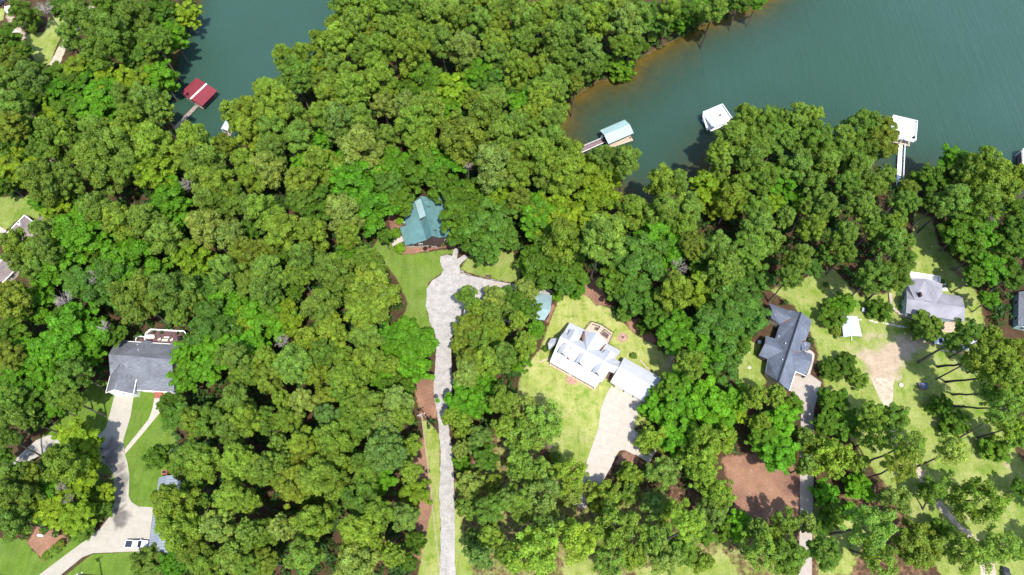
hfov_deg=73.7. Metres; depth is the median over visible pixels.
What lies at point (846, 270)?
undergrowth
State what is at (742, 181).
pine tree
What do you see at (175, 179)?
broadleaf tree
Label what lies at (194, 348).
broadleaf tree
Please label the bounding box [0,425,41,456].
pine tree
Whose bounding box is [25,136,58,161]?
hardwood tree
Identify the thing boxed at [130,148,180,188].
broadleaf tree
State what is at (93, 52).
hardwood tree
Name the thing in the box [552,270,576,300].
broadleaf tree
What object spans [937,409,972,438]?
shrub
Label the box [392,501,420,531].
pine tree
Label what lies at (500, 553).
hardwood tree
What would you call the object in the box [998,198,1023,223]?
broadleaf tree
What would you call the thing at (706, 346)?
broadleaf tree
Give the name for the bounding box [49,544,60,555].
shrub
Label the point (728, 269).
pine tree
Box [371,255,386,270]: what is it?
hardwood tree
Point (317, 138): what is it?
broadleaf tree
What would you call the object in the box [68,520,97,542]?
hardwood tree
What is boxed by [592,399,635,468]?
driveway joints
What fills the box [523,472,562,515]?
tree
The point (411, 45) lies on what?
pine tree
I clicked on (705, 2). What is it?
broadleaf tree
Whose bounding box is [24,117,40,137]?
broadleaf tree
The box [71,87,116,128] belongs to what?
broadleaf tree
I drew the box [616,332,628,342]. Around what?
fire pit
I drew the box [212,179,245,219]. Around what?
hardwood tree
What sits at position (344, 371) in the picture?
pine tree
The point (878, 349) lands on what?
lawn
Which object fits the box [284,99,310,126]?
pine tree
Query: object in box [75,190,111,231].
pine tree
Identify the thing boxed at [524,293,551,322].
metal barn
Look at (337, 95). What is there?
pine tree
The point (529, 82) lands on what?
broadleaf tree
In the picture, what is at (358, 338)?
pine tree
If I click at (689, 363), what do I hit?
pine tree
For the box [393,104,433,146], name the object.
pine tree
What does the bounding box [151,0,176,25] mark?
broadleaf tree
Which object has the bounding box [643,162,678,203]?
pine tree
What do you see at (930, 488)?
pine tree
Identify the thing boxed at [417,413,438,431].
power pole
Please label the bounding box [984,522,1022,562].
pine tree
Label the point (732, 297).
broadleaf tree
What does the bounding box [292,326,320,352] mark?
pine tree
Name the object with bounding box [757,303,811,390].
shingled house
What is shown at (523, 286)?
pine tree
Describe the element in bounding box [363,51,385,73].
pine tree
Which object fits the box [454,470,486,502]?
pine tree
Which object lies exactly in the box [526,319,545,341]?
broadleaf tree
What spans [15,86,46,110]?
broadleaf tree
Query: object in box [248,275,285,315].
pine tree
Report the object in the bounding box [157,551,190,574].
broadleaf tree
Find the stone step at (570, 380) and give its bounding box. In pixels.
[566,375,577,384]
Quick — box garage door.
[115,394,134,396]
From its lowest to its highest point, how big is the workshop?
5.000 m
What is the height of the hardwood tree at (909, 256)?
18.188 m
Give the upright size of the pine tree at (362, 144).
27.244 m
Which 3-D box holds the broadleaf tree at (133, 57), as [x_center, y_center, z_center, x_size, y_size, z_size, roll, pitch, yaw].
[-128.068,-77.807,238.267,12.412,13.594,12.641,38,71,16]
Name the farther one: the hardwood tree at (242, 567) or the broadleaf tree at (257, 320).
the broadleaf tree at (257, 320)
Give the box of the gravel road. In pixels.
[426,248,552,574]
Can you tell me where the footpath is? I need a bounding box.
[888,293,913,319]
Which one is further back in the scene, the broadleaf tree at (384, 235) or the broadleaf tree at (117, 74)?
the broadleaf tree at (117, 74)
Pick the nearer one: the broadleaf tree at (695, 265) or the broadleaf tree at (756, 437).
the broadleaf tree at (756, 437)
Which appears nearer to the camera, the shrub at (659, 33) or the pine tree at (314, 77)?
the pine tree at (314, 77)
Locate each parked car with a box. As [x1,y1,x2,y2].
[933,337,944,344]
[1000,566,1010,574]
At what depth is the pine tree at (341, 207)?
196.58 m
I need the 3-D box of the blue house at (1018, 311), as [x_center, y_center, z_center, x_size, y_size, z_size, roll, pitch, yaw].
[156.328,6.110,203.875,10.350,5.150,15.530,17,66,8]
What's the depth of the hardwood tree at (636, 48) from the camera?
233.03 m
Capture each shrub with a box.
[40,550,51,560]
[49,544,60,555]
[55,539,64,548]
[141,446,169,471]
[390,227,400,237]
[394,243,405,253]
[396,217,403,224]
[541,345,547,351]
[548,452,561,464]
[551,291,562,301]
[565,90,572,96]
[570,282,585,299]
[630,352,636,358]
[635,316,654,335]
[642,42,650,51]
[647,31,657,41]
[657,28,666,36]
[668,26,676,31]
[807,476,839,506]
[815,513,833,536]
[817,301,847,328]
[818,358,842,382]
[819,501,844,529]
[827,291,856,317]
[828,351,857,377]
[831,326,842,336]
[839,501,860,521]
[846,368,868,390]
[865,295,897,321]
[905,309,944,341]
[925,393,954,416]
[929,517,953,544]
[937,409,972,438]
[975,432,1010,463]
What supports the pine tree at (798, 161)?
on the ground at (760, 490)
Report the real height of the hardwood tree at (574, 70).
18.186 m
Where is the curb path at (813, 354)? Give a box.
[805,350,814,374]
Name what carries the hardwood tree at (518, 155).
on the ground at (760, 490)
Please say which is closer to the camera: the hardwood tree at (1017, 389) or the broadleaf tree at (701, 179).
the hardwood tree at (1017, 389)
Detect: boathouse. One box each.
[180,78,217,109]
[221,120,231,135]
[600,120,632,146]
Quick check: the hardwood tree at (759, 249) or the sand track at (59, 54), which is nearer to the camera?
the hardwood tree at (759, 249)
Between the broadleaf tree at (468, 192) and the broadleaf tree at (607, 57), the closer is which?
the broadleaf tree at (468, 192)
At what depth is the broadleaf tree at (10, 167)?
213.52 m
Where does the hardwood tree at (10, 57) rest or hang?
on the ground at (760, 490)
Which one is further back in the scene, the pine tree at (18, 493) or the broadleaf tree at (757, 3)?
the broadleaf tree at (757, 3)
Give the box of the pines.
[0,24,1023,574]
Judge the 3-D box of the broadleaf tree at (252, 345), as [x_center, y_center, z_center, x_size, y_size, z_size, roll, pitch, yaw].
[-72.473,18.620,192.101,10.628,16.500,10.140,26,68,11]
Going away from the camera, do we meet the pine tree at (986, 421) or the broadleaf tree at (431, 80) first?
the pine tree at (986, 421)
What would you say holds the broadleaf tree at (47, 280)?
on the ground at (760, 490)
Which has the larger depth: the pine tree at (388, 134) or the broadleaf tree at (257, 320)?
the pine tree at (388, 134)
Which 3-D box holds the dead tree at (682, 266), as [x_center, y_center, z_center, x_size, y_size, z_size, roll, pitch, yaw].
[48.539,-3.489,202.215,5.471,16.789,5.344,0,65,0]
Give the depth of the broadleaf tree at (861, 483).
178.24 m
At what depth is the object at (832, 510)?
176.46 m
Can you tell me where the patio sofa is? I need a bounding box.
[146,335,154,338]
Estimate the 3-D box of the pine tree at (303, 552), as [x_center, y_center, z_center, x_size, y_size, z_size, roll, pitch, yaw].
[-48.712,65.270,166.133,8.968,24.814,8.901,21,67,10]
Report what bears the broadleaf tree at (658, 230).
on the ground at (760, 490)
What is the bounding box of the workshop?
[149,470,183,552]
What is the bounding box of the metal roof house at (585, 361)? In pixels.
[548,321,660,402]
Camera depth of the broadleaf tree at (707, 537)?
171.64 m
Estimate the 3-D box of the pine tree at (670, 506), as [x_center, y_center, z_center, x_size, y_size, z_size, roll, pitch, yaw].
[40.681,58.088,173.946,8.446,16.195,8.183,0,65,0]
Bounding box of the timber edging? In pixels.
[465,274,513,283]
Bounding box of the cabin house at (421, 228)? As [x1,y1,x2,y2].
[392,196,451,247]
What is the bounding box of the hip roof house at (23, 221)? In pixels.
[7,215,48,239]
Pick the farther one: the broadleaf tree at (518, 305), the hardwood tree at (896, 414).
the broadleaf tree at (518, 305)
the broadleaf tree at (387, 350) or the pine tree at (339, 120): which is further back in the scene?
the pine tree at (339, 120)
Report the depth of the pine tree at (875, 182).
205.19 m
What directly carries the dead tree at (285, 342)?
on the ground at (760, 490)
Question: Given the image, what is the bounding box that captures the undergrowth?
[0,0,1023,574]
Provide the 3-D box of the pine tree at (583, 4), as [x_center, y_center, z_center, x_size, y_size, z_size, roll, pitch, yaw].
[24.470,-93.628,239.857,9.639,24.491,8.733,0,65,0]
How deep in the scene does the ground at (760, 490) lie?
202.64 m
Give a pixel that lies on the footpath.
(900, 314)
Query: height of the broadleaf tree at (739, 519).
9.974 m
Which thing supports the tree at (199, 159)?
on the ground at (760, 490)
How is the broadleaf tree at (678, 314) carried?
on the ground at (760, 490)
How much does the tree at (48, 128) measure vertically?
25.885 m
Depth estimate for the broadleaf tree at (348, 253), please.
201.78 m
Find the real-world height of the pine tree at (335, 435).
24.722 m
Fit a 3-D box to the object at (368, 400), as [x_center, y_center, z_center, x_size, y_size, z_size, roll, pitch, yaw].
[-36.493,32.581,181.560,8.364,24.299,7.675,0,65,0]
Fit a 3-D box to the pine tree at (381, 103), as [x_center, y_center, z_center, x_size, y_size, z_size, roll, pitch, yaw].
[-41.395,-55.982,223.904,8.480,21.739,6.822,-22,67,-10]
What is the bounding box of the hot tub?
[917,383,927,389]
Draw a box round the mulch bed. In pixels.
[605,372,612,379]
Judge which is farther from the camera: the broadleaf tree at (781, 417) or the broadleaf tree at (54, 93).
the broadleaf tree at (54, 93)
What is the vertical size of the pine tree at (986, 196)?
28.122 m
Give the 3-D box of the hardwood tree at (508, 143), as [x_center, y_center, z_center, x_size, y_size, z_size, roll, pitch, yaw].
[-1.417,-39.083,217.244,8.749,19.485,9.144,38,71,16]
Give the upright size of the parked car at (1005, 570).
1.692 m
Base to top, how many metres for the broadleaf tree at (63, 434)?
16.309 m
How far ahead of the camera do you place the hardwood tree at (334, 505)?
166.24 m
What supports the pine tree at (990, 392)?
on the ground at (760, 490)
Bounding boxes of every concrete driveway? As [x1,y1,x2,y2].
[12,396,153,574]
[574,386,656,508]
[790,374,820,574]
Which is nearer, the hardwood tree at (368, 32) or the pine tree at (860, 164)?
the pine tree at (860, 164)
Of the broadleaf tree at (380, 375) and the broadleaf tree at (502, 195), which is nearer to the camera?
the broadleaf tree at (380, 375)
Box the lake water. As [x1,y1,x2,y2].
[168,0,1023,196]
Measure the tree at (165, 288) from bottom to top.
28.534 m
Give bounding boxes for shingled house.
[105,329,186,397]
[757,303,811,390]
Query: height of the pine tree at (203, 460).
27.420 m
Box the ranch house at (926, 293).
[900,272,964,321]
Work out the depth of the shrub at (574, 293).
204.52 m
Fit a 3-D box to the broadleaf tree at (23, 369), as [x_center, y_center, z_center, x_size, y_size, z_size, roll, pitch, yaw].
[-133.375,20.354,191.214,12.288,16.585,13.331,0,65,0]
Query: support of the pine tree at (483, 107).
on the ground at (760, 490)
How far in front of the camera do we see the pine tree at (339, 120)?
209.00 m
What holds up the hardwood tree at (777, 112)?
on the ground at (760, 490)
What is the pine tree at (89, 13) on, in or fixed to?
on the ground at (760, 490)
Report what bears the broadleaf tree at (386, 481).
on the ground at (760, 490)
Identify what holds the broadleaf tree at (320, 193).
on the ground at (760, 490)
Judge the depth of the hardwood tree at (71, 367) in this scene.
180.34 m
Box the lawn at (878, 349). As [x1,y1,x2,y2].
[0,7,1023,574]
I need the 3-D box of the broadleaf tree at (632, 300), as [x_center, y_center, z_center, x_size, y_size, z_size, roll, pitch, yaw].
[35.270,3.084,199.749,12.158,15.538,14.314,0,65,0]
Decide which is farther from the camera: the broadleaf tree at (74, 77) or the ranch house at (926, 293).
the broadleaf tree at (74, 77)
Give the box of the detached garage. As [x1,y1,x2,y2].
[0,260,19,282]
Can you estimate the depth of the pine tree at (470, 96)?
216.23 m
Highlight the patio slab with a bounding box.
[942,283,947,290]
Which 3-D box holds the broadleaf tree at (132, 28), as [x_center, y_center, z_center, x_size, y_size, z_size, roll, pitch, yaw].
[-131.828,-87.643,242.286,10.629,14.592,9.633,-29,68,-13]
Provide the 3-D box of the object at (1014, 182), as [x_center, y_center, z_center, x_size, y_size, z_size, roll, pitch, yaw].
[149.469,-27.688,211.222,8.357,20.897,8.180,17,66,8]
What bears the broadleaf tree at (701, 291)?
on the ground at (760, 490)
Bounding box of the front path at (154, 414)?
[124,398,159,453]
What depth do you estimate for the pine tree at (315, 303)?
183.80 m
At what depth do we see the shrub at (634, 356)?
198.57 m
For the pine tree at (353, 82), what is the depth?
213.25 m
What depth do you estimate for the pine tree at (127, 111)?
211.85 m
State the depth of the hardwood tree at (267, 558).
160.41 m
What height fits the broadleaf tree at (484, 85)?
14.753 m
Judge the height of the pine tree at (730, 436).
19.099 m
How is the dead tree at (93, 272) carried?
on the ground at (760, 490)
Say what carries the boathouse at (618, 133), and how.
in the lake water
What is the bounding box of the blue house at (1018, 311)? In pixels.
[1013,291,1023,330]
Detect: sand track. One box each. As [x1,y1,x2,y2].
[49,6,93,65]
[871,377,996,574]
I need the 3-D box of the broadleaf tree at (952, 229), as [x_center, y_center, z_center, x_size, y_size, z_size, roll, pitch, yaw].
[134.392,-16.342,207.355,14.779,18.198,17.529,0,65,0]
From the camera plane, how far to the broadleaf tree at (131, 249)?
196.67 m
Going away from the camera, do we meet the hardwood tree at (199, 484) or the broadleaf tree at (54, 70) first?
the hardwood tree at (199, 484)
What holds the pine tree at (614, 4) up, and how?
on the ground at (760, 490)
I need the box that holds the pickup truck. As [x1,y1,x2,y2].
[124,540,148,547]
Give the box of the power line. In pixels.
[421,416,440,574]
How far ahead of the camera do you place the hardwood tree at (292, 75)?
217.16 m
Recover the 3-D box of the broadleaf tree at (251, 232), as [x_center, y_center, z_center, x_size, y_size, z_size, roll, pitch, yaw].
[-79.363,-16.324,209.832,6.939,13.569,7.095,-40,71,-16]
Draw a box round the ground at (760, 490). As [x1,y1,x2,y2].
[0,0,1023,574]
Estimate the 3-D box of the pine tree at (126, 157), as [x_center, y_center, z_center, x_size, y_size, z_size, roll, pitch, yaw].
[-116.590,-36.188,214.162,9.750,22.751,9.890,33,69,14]
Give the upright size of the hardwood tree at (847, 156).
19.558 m
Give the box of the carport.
[840,316,861,338]
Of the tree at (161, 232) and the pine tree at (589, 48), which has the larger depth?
the pine tree at (589, 48)
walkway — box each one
[173,104,198,129]
[579,138,604,152]
[896,143,905,185]
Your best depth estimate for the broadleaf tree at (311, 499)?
171.09 m
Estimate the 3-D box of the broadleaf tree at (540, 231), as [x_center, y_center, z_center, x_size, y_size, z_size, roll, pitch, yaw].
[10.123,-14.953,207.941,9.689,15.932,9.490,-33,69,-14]
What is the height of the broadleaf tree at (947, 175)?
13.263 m
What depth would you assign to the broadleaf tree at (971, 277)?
197.43 m
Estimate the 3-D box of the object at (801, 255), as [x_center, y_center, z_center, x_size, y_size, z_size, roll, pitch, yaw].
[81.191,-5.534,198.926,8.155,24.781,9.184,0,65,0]
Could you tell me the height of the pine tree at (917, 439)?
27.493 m
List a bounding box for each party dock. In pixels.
[702,104,731,131]
[891,115,917,146]
[1015,148,1023,163]
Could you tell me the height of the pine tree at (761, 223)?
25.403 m
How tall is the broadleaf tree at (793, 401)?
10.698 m
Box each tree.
[0,22,22,50]
[0,44,29,70]
[0,66,37,111]
[0,89,33,123]
[0,109,48,162]
[0,129,32,158]
[0,144,42,188]
[0,172,23,197]
[0,227,59,272]
[0,246,57,287]
[0,279,27,290]
[0,282,46,323]
[0,316,35,347]
[0,339,27,370]
[0,367,30,391]
[0,384,27,410]
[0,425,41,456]
[0,446,23,462]
[0,461,51,484]
[0,475,46,514]
[0,504,55,543]
[5,335,38,377]
[7,0,44,33]
[9,278,58,324]
[13,59,50,96]
[13,377,54,412]
[15,40,33,60]
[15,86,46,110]
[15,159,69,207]
[18,461,43,486]
[21,254,63,284]
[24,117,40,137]
[24,327,75,368]
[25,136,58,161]
[25,235,65,265]
[25,505,54,531]
[26,356,68,392]
[27,195,44,211]
[28,58,43,74]
[29,252,77,295]
[30,408,61,431]
[31,477,57,503]
[31,488,76,530]
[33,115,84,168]
[36,102,65,123]
[37,2,69,40]
[38,81,57,105]
[39,188,75,220]
[40,443,111,483]
[41,298,109,359]
[42,60,62,80]
[43,78,72,105]
[44,381,93,409]
[44,403,75,417]
[46,0,78,30]
[47,305,83,325]
[48,205,111,265]
[49,93,78,120]
[50,162,86,195]
[51,415,102,454]
[53,470,95,503]
[54,21,84,53]
[54,289,71,306]
[55,356,106,389]
[56,479,70,490]
[57,71,88,104]
[58,70,92,100]
[58,498,104,536]
[59,264,98,300]
[60,0,109,54]
[61,54,96,83]
[61,391,106,416]
[61,491,79,503]
[66,98,88,118]
[66,133,83,157]
[66,455,108,490]
[68,429,104,462]
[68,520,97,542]
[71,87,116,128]
[72,135,129,192]
[72,191,87,205]
[74,34,123,70]
[74,336,107,365]
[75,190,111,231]
[76,114,110,152]
[76,256,143,310]
[78,7,123,61]
[79,485,103,506]
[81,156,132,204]
[81,248,100,265]
[83,77,127,109]
[86,58,108,79]
[86,271,95,282]
[89,0,116,15]
[90,233,173,289]
[90,483,115,503]
[90,498,114,521]
[93,60,128,100]
[94,229,113,238]
[95,12,136,52]
[95,126,142,171]
[97,320,125,341]
[100,201,143,241]
[100,323,127,347]
[105,268,172,327]
[109,81,139,104]
[109,117,140,147]
[110,0,125,15]
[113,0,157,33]
[115,102,153,128]
[115,147,144,180]
[117,22,148,43]
[120,42,163,74]
[122,68,152,92]
[125,202,171,243]
[129,542,163,574]
[130,81,176,139]
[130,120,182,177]
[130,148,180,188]
[133,23,182,83]
[136,55,155,76]
[137,0,164,15]
[141,32,172,63]
[144,58,180,100]
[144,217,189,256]
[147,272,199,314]
[149,15,172,28]
[149,184,193,222]
[149,482,208,519]
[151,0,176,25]
[153,0,178,21]
[153,504,206,553]
[154,175,185,194]
[155,392,188,417]
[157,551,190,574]
[158,22,190,65]
[158,209,188,236]
[159,401,187,432]
[162,237,217,278]
[165,306,191,329]
[165,359,201,393]
[167,457,202,480]
[169,339,197,365]
[170,139,190,166]
[171,0,203,33]
[172,439,197,474]
[174,532,205,566]
[175,119,215,155]
[177,288,202,316]
[178,405,210,439]
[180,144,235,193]
[180,178,195,193]
[182,298,242,345]
[182,478,213,493]
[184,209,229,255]
[184,441,222,483]
[187,544,221,574]
[188,342,210,356]
[189,350,227,387]
[190,402,226,439]
[191,272,224,302]
[191,492,219,514]
[192,187,228,220]
[197,328,240,357]
[198,168,241,217]
[198,509,238,542]
[207,254,248,299]
[208,285,248,317]
[211,132,236,158]
[211,475,261,513]
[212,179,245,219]
[213,342,255,376]
[213,537,254,574]
[215,217,248,252]
[215,413,257,444]
[215,441,255,478]
[216,380,256,414]
[227,236,265,271]
[227,362,259,388]
[228,95,257,127]
[228,113,262,151]
[229,147,253,174]
[229,401,271,436]
[232,330,272,362]
[234,269,253,297]
[236,302,260,334]
[236,553,275,574]
[237,164,265,193]
[237,451,264,484]
[238,194,268,231]
[239,297,296,343]
[239,517,281,553]
[240,219,263,239]
[244,193,285,231]
[246,450,289,486]
[248,150,286,196]
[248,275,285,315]
[250,254,288,297]
[250,547,282,574]
[251,76,277,106]
[251,95,288,153]
[251,405,281,435]
[252,345,278,375]
[252,364,283,393]
[253,238,278,258]
[254,111,289,160]
[255,135,287,179]
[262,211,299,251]
[262,297,306,339]
[269,84,302,120]
[271,43,300,96]
[271,342,313,385]
[272,246,289,265]
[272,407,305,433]
[273,463,311,509]
[275,334,289,347]
[276,54,314,107]
[281,120,313,154]
[282,283,305,303]
[283,531,325,574]
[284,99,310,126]
[284,165,316,214]
[284,183,316,214]
[285,261,314,295]
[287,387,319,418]
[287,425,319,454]
[288,241,324,284]
[289,151,313,178]
[289,449,317,467]
[290,503,333,542]
[291,41,319,68]
[292,181,330,222]
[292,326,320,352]
[297,216,329,253]
[298,450,350,501]
[299,288,342,327]
[300,493,324,508]
[301,72,319,93]
[302,144,342,195]
[302,362,328,389]
[306,100,334,149]
[307,61,326,80]
[307,337,336,367]
[308,29,337,62]
[309,127,333,148]
[312,416,359,458]
[313,386,335,408]
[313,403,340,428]
[314,83,335,106]
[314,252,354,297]
[317,21,353,61]
[318,52,341,85]
[318,312,348,348]
[319,71,337,97]
[321,500,343,521]
[323,13,346,59]
[323,100,354,143]
[323,149,384,195]
[325,192,365,235]
[325,381,346,401]
[327,0,354,19]
[330,356,369,396]
[332,345,352,365]
[332,540,380,574]
[333,72,369,106]
[334,89,363,112]
[335,61,366,83]
[335,122,385,176]
[336,222,362,249]
[336,242,355,258]
[337,393,361,422]
[337,513,379,551]
[338,6,366,61]
[339,284,348,300]
[341,475,378,516]
[342,439,361,461]
[343,262,401,323]
[343,295,380,330]
[346,34,373,66]
[346,323,385,348]
[347,0,360,10]
[347,102,376,129]
[347,182,399,237]
[349,451,381,481]
[350,415,371,440]
[352,244,379,267]
[352,342,386,379]
[353,0,387,30]
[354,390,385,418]
[362,26,376,37]
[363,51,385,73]
[363,60,400,121]
[363,426,407,472]
[364,496,395,533]
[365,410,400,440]
[366,31,396,65]
[367,15,378,31]
[368,469,399,495]
[369,91,392,123]
[369,367,392,386]
[370,161,387,179]
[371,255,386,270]
[372,169,403,193]
[374,124,401,148]
[375,0,397,17]
[376,15,402,70]
[376,378,396,398]
[377,228,392,250]
[378,320,403,346]
[379,146,413,175]
[379,344,397,370]
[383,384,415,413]
[387,187,415,218]
[389,315,439,367]
[389,372,416,395]
[390,0,420,20]
[390,88,417,117]
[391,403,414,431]
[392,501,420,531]
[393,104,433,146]
[393,147,436,193]
[394,28,435,77]
[394,71,422,102]
[396,352,435,387]
[397,13,417,31]
[398,478,432,508]
[400,551,417,570]
[403,60,445,97]
[404,530,427,555]
[409,90,445,133]
[409,125,437,153]
[414,0,448,28]
[424,147,467,187]
[424,165,458,203]
[428,24,454,71]
[435,0,470,36]
[435,71,470,105]
[435,379,480,419]
[438,108,486,167]
[438,201,470,237]
[439,96,465,120]
[443,177,493,221]
[443,192,473,210]
[445,30,484,71]
[445,208,495,252]
[449,336,468,356]
[451,454,470,471]
[452,311,481,345]
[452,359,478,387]
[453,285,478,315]
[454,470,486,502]
[456,346,483,376]
[457,0,474,29]
[460,57,494,91]
[462,377,496,419]
[463,88,480,110]
[463,160,472,179]
[463,196,517,250]
[464,5,492,50]
[465,71,499,91]
[466,424,493,454]
[467,321,499,350]
[468,93,508,138]
[468,233,500,265]
[469,0,489,12]
[470,443,499,471]
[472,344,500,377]
[473,142,513,196]
[475,369,494,384]
[475,493,505,525]
[477,185,518,218]
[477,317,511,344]
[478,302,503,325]
[481,83,510,116]
[482,27,509,61]
[483,41,508,70]
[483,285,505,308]
[483,473,502,495]
[484,0,510,22]
[485,120,513,148]
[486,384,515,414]
[488,14,513,41]
[488,68,513,105]
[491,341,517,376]
[493,540,516,564]
[497,225,519,253]
[498,0,512,20]
[498,161,530,202]
[499,285,516,302]
[499,416,539,454]
[500,141,515,167]
[502,108,532,142]
[503,49,536,90]
[504,141,533,176]
[505,79,528,106]
[505,523,559,574]
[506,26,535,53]
[506,89,530,110]
[506,186,530,227]
[506,445,539,482]
[507,0,530,25]
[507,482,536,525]
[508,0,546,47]
[509,291,533,317]
[509,341,532,373]
[509,393,537,420]
[514,278,539,301]
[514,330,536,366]
[515,232,583,291]
[517,189,566,241]
[518,104,536,122]
[520,71,541,90]
[520,133,558,191]
[520,398,562,451]
[523,53,546,80]
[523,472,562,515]
[524,299,542,321]
[524,455,553,493]
[525,117,547,142]
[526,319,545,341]
[527,78,553,100]
[527,89,551,116]
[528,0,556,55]
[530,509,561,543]
[531,192,576,232]
[532,159,558,192]
[533,63,570,91]
[533,219,554,242]
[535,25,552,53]
[538,107,566,133]
[539,150,584,195]
[540,123,566,151]
[541,18,573,64]
[542,216,582,265]
[547,83,570,109]
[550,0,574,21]
[550,255,590,295]
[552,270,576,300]
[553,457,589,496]
[554,45,580,70]
[554,517,599,566]
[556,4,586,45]
[556,195,589,231]
[557,137,583,165]
[560,59,583,88]
[569,72,585,117]
[572,0,593,42]
[573,183,619,227]
[575,152,622,200]
[576,35,605,85]
[577,55,604,82]
[580,213,625,281]
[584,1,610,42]
[585,478,622,514]
[587,144,617,174]
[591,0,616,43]
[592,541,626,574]
[594,495,648,556]
[596,260,638,300]
[600,53,612,71]
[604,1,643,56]
[604,55,637,82]
[607,0,627,50]
[608,27,636,69]
[612,144,641,199]
[612,231,667,294]
[613,269,653,316]
[614,194,648,235]
[616,305,630,321]
[620,32,644,64]
[626,0,644,19]
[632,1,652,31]
[632,420,666,455]
[633,219,684,272]
[636,388,668,423]
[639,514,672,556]
[640,299,670,329]
[642,0,673,40]
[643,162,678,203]
[644,191,680,224]
[645,454,682,492]
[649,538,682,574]
[651,376,666,401]
[652,393,701,439]
[653,270,692,311]
[655,0,680,44]
[656,317,696,355]
[657,424,689,458]
[657,497,693,529]
[659,372,687,400]
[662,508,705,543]
[666,211,697,236]
[666,379,709,410]
[666,534,696,567]
[668,307,693,330]
[668,369,694,384]
[669,168,688,197]
[670,0,694,33]
[671,15,693,34]
[671,190,703,225]
[672,258,687,273]
[672,349,705,380]
[676,441,717,477]
[679,230,707,270]
[680,375,731,425]
[680,422,724,456]
[682,496,728,526]
[684,6,701,27]
[685,458,721,498]
[686,271,718,309]
[687,333,726,374]
[688,165,731,198]
[688,255,713,274]
[692,301,743,355]
[693,0,721,21]
[695,184,722,220]
[696,0,728,47]
[698,229,737,269]
[699,404,735,443]
[699,525,718,546]
[700,251,745,293]
[700,479,736,514]
[703,423,737,461]
[704,152,732,180]
[705,277,765,321]
[708,352,743,388]
[713,0,734,11]
[714,120,747,155]
[715,182,747,226]
[717,522,734,542]
[723,172,753,200]
[725,508,753,542]
[726,381,752,417]
[728,295,771,337]
[729,0,751,29]
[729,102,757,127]
[731,142,764,177]
[731,229,772,269]
[732,328,751,356]
[732,406,748,424]
[735,126,773,173]
[738,528,781,573]
[739,211,775,240]
[743,193,772,219]
[743,263,773,296]
[744,421,779,458]
[746,0,767,26]
[747,161,783,193]
[752,436,800,474]
[754,104,776,131]
[765,121,799,160]
[765,402,800,436]
[768,163,797,196]
[768,192,788,212]
[768,264,803,302]
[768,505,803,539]
[770,105,789,122]
[771,537,808,574]
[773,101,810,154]
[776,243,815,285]
[776,391,803,419]
[777,148,812,185]
[780,188,805,214]
[786,123,814,161]
[788,195,819,232]
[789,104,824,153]
[793,213,825,249]
[797,119,833,151]
[800,170,827,196]
[801,192,841,236]
[802,258,824,278]
[804,148,842,193]
[805,529,842,571]
[809,411,839,435]
[809,437,856,480]
[813,139,839,163]
[814,243,838,264]
[816,387,850,416]
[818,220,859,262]
[825,244,857,274]
[828,138,855,167]
[828,504,898,555]
[830,124,855,151]
[830,170,862,197]
[834,152,874,195]
[834,407,865,442]
[835,188,875,229]
[840,107,882,141]
[842,133,880,162]
[842,470,875,502]
[849,544,900,574]
[851,256,894,296]
[853,418,895,453]
[855,215,891,247]
[857,400,894,430]
[859,172,884,196]
[859,538,885,563]
[864,128,899,159]
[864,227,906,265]
[865,213,908,254]
[867,259,914,299]
[867,448,923,482]
[868,115,899,140]
[870,163,897,193]
[870,425,927,461]
[870,484,913,521]
[883,401,910,431]
[884,179,921,213]
[889,190,922,215]
[891,248,917,270]
[891,519,948,570]
[908,192,948,230]
[911,162,948,195]
[914,473,950,509]
[916,183,974,232]
[916,432,974,466]
[917,317,983,361]
[917,332,962,363]
[936,209,990,255]
[936,340,1015,382]
[937,143,967,169]
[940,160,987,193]
[940,183,1003,237]
[941,531,989,574]
[943,170,956,182]
[944,361,1023,391]
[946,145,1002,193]
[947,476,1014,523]
[950,260,986,292]
[951,381,1013,408]
[953,243,991,270]
[953,391,1023,426]
[958,412,1003,438]
[962,538,1007,574]
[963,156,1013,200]
[964,252,1008,287]
[966,337,1023,373]
[967,220,999,249]
[971,290,1000,311]
[976,413,1023,440]
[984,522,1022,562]
[987,229,1023,262]
[987,260,1023,291]
[988,215,1023,250]
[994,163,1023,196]
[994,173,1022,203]
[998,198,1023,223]
[1001,428,1023,448]
[1006,476,1023,497]
[1008,383,1023,405]
[1011,544,1023,561]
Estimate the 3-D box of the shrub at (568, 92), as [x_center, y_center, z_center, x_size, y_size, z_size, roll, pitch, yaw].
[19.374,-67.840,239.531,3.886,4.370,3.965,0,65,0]
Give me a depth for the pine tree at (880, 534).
156.64 m
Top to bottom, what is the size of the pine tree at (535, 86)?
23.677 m
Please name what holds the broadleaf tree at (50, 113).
on the ground at (760, 490)
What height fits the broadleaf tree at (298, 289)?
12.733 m
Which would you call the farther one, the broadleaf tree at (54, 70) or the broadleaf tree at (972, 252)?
the broadleaf tree at (54, 70)
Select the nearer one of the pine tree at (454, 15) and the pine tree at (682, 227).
the pine tree at (682, 227)
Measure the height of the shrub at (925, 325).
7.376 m
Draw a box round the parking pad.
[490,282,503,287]

